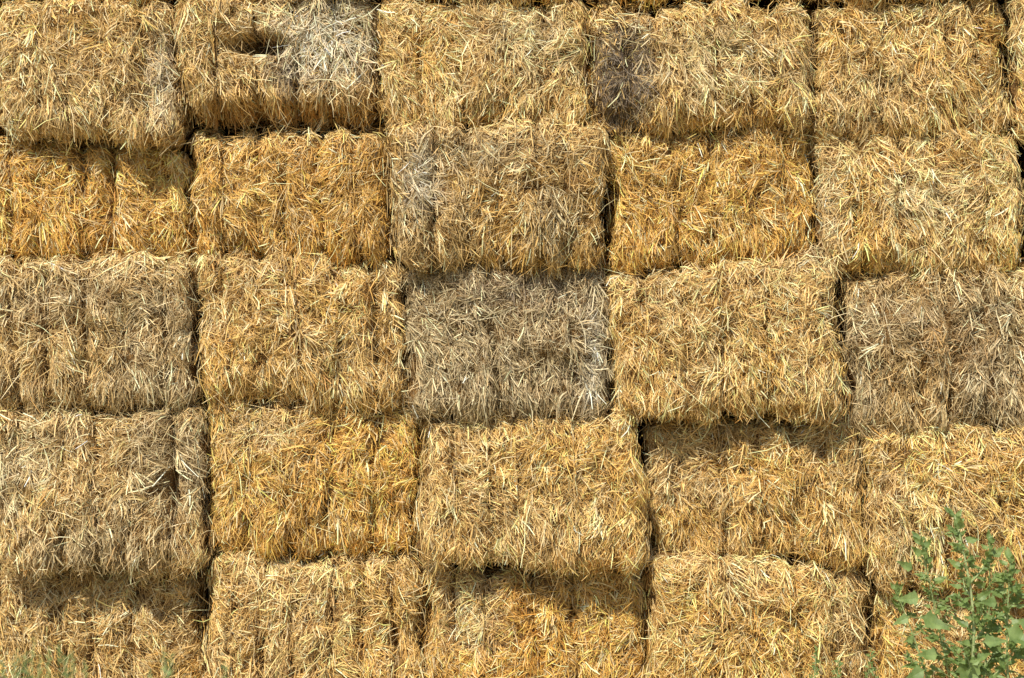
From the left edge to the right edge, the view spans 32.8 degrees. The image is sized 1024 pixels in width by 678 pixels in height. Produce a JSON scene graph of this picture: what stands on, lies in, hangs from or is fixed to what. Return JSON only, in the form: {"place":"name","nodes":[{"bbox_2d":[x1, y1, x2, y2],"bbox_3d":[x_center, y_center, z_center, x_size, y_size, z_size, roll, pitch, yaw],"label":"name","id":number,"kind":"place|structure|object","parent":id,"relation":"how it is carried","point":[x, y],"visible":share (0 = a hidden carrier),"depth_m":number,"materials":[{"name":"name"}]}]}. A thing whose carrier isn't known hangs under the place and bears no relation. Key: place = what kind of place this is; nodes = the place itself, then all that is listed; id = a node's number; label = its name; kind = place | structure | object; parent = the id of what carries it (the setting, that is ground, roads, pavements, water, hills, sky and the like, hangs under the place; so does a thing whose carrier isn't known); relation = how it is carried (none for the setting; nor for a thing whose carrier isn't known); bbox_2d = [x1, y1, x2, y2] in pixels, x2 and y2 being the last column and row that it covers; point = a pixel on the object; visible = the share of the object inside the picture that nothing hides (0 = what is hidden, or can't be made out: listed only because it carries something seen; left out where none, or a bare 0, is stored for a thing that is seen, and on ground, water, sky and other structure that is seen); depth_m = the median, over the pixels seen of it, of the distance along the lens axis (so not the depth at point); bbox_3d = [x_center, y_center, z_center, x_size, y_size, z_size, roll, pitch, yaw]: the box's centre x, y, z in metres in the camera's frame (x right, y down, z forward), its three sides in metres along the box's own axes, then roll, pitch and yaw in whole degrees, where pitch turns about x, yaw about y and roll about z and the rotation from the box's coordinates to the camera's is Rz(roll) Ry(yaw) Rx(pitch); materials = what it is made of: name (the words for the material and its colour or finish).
{"place":"outdoors","nodes":[
{"label":"outdoors","id":0,"kind":"place"},
{"label":"ground","id":1,"kind":"structure","parent":0,"visible":0},
{"bbox_2d":[0,637,88,677],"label":"feathery weed","id":2,"kind":"object","parent":1,"relation":"on","point":[64,674],"visible":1,"depth_m":4.95,"materials":[{"name":"green plant"}]},
{"bbox_2d":[0,548,219,677],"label":"straw bale","id":3,"kind":"object","parent":1,"relation":"on","point":[106,626],"visible":0.77,"depth_m":8.01},
{"bbox_2d":[0,398,223,590],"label":"straw bale","id":4,"kind":"object","parent":3,"relation":"on","point":[81,489],"visible":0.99,"depth_m":7.84},
{"bbox_2d":[0,241,210,420],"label":"straw bale","id":5,"kind":"object","parent":4,"relation":"on","point":[114,333],"visible":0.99,"depth_m":7.86},
{"bbox_2d":[0,132,198,262],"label":"straw bale","id":6,"kind":"object","parent":5,"relation":"on","point":[56,199],"visible":0.91,"depth_m":7.98},
{"bbox_2d":[0,0,205,160],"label":"straw bale","id":7,"kind":"object","parent":6,"relation":"on","point":[96,73],"visible":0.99,"depth_m":7.88},
{"bbox_2d":[1,0,178,10],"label":"straw bale","id":8,"kind":"object","parent":7,"relation":"on","point":[173,2],"visible":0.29,"depth_m":8.03},
{"bbox_2d":[147,647,227,677],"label":"feathery weed","id":9,"kind":"object","parent":1,"relation":"on","point":[169,672],"visible":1,"depth_m":4.95,"materials":[{"name":"green plant"}]},
{"bbox_2d":[191,536,432,677],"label":"straw bale","id":10,"kind":"object","parent":1,"relation":"on","point":[344,616],"visible":0.94,"depth_m":7.92},
{"bbox_2d":[201,392,427,566],"bbox_3d":[-0.918,0.642,8.377,1.110,0.858,1.066,0,0,0],"label":"straw bale","id":11,"kind":"object","parent":10,"relation":"on","point":[309,483],"visible":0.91,"depth_m":7.95},
{"bbox_2d":[186,241,413,423],"bbox_3d":[-0.966,-0.032,8.340,1.119,0.869,1.150,0,0,0],"label":"straw bale","id":12,"kind":"object","parent":11,"relation":"on","point":[319,332],"visible":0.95,"depth_m":7.92},
{"bbox_2d":[183,120,398,279],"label":"straw bale","id":13,"kind":"object","parent":12,"relation":"on","point":[308,191],"visible":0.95,"depth_m":7.97},
{"bbox_2d":[168,0,388,138],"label":"straw bale","id":14,"kind":"object","parent":13,"relation":"on","point":[295,65],"visible":0.95,"depth_m":7.93},
{"bbox_2d":[176,0,382,13],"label":"straw bale","id":15,"kind":"object","parent":14,"relation":"on","point":[377,1],"visible":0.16,"depth_m":8.11},
{"bbox_2d":[418,552,650,677],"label":"straw bale","id":16,"kind":"object","parent":1,"relation":"on","point":[497,621],"visible":0.87,"depth_m":7.93},
{"bbox_2d":[409,396,664,585],"bbox_3d":[0.107,0.695,8.227,1.172,0.873,1.106,0,0,0],"label":"straw bale","id":17,"kind":"object","parent":16,"relation":"on","point":[567,498],"visible":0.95,"depth_m":7.80},
{"bbox_2d":[399,257,615,443],"bbox_3d":[-0.019,0.022,8.281,1.028,0.936,1.100,0,0,0],"label":"straw bale","id":18,"kind":"object","parent":17,"relation":"on","point":[483,347],"visible":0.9,"depth_m":7.85},
{"bbox_2d":[380,112,614,286],"bbox_3d":[-0.078,-0.631,8.223,1.126,0.861,1.099,0,0,0],"label":"straw bale","id":19,"kind":"object","parent":18,"relation":"on","point":[525,196],"visible":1,"depth_m":7.81},
{"bbox_2d":[371,0,598,138],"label":"straw bale","id":20,"kind":"object","parent":19,"relation":"on","point":[482,63],"visible":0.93,"depth_m":7.91},
{"bbox_2d":[385,0,572,11],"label":"straw bale","id":21,"kind":"object","parent":20,"relation":"on","point":[524,3],"visible":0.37,"depth_m":7.97},
{"bbox_2d":[631,542,877,677],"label":"straw bale","id":22,"kind":"object","parent":1,"relation":"on","point":[768,615],"visible":0.95,"depth_m":7.90},
{"bbox_2d":[635,410,869,579],"bbox_3d":[1.123,0.716,8.415,1.112,0.890,1.112,0,0,0],"label":"straw bale","id":23,"kind":"object","parent":22,"relation":"on","point":[751,487],"visible":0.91,"depth_m":8.00},
{"bbox_2d":[601,243,852,431],"bbox_3d":[0.953,-0.007,8.280,1.196,0.884,1.076,0,0,0],"label":"straw bale","id":24,"kind":"object","parent":23,"relation":"on","point":[743,339],"visible":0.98,"depth_m":7.86},
{"bbox_2d":[599,115,832,277],"bbox_3d":[0.919,-0.648,8.367,1.081,0.854,1.067,0,0,0],"label":"straw bale","id":25,"kind":"object","parent":24,"relation":"on","point":[704,198],"visible":0.92,"depth_m":7.94},
{"bbox_2d":[585,0,823,148],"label":"straw bale","id":26,"kind":"object","parent":25,"relation":"on","point":[721,62],"visible":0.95,"depth_m":7.88},
{"bbox_2d":[580,0,809,23],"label":"straw bale","id":27,"kind":"object","parent":26,"relation":"on","point":[654,5],"visible":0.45,"depth_m":8.22},
{"bbox_2d":[803,644,878,677],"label":"weed","id":28,"kind":"object","parent":1,"relation":"on","point":[840,663],"visible":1,"depth_m":7.45,"materials":[{"name":"green plant"}]},
{"bbox_2d":[861,574,1023,677],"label":"straw bale","id":29,"kind":"object","parent":1,"relation":"on","point":[887,637],"visible":0.46,"depth_m":7.97},
{"bbox_2d":[852,415,1023,604],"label":"straw bale","id":30,"kind":"object","parent":29,"relation":"on","point":[975,474],"visible":0.8,"depth_m":7.88},
{"bbox_2d":[830,255,1023,447],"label":"straw bale","id":31,"kind":"object","parent":30,"relation":"on","point":[933,349],"visible":0.94,"depth_m":7.92},
{"bbox_2d":[795,126,1023,286],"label":"straw bale","id":32,"kind":"object","parent":31,"relation":"on","point":[902,203],"visible":0.92,"depth_m":7.92},
{"bbox_2d":[803,0,1014,150],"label":"straw bale","id":33,"kind":"object","parent":32,"relation":"on","point":[918,69],"visible":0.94,"depth_m":7.93},
{"bbox_2d":[797,0,993,20],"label":"straw bale","id":34,"kind":"object","parent":33,"relation":"on","point":[821,3],"visible":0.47,"depth_m":7.97},
{"bbox_2d":[890,507,1016,677],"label":"leafy weed","id":35,"kind":"object","parent":1,"relation":"on","point":[969,666],"visible":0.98,"depth_m":7.37,"materials":[{"name":"green plant"}]},
{"bbox_2d":[980,547,1023,677],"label":"leafy weed","id":36,"kind":"object","parent":1,"relation":"on","point":[1014,633],"visible":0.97,"depth_m":7.36,"materials":[{"name":"green plant"}]},
{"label":"straw bale","id":37,"kind":"object","parent":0,"visible":0},
{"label":"straw bale","id":38,"kind":"object","parent":37,"relation":"on","visible":0},
{"bbox_2d":[0,18,26,139],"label":"straw bale","id":39,"kind":"object","parent":38,"relation":"on","point":[2,132],"visible":0.02,"depth_m":8.18},
{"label":"straw bale","id":40,"kind":"object","parent":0,"visible":0},
{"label":"straw bale","id":41,"kind":"object","parent":40,"relation":"on","visible":0},
{"bbox_2d":[1009,146,1023,266],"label":"straw bale","id":42,"kind":"object","parent":41,"relation":"on","point":[1020,160],"visible":0.24,"depth_m":8.49},
{"bbox_2d":[988,0,1023,146],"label":"straw bale","id":43,"kind":"object","parent":42,"relation":"on","point":[1014,21],"visible":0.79,"depth_m":8.00},
{"bbox_2d":[988,0,1023,12],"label":"straw bale","id":44,"kind":"object","parent":43,"relation":"on","point":[1000,2],"visible":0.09,"depth_m":8.39},
{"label":"straw bale","id":45,"kind":"object","parent":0,"visible":0},
{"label":"straw bale","id":46,"kind":"object","parent":45,"relation":"on","visible":0},
{"bbox_2d":[191,68,392,158],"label":"straw bale","id":47,"kind":"object","parent":46,"relation":"on","point":[316,133],"depth_m":9.01},
{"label":"straw bale","id":48,"kind":"object","parent":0,"visible":0},
{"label":"straw bale","id":49,"kind":"object","parent":48,"relation":"on","visible":0},
{"bbox_2d":[410,350,643,468],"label":"straw bale","id":50,"kind":"object","parent":49,"relation":"on","point":[637,439],"depth_m":8.97},
{"bbox_2d":[393,199,610,339],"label":"straw bale","id":51,"kind":"object","parent":50,"relation":"on","point":[407,269],"depth_m":9.02}
]}

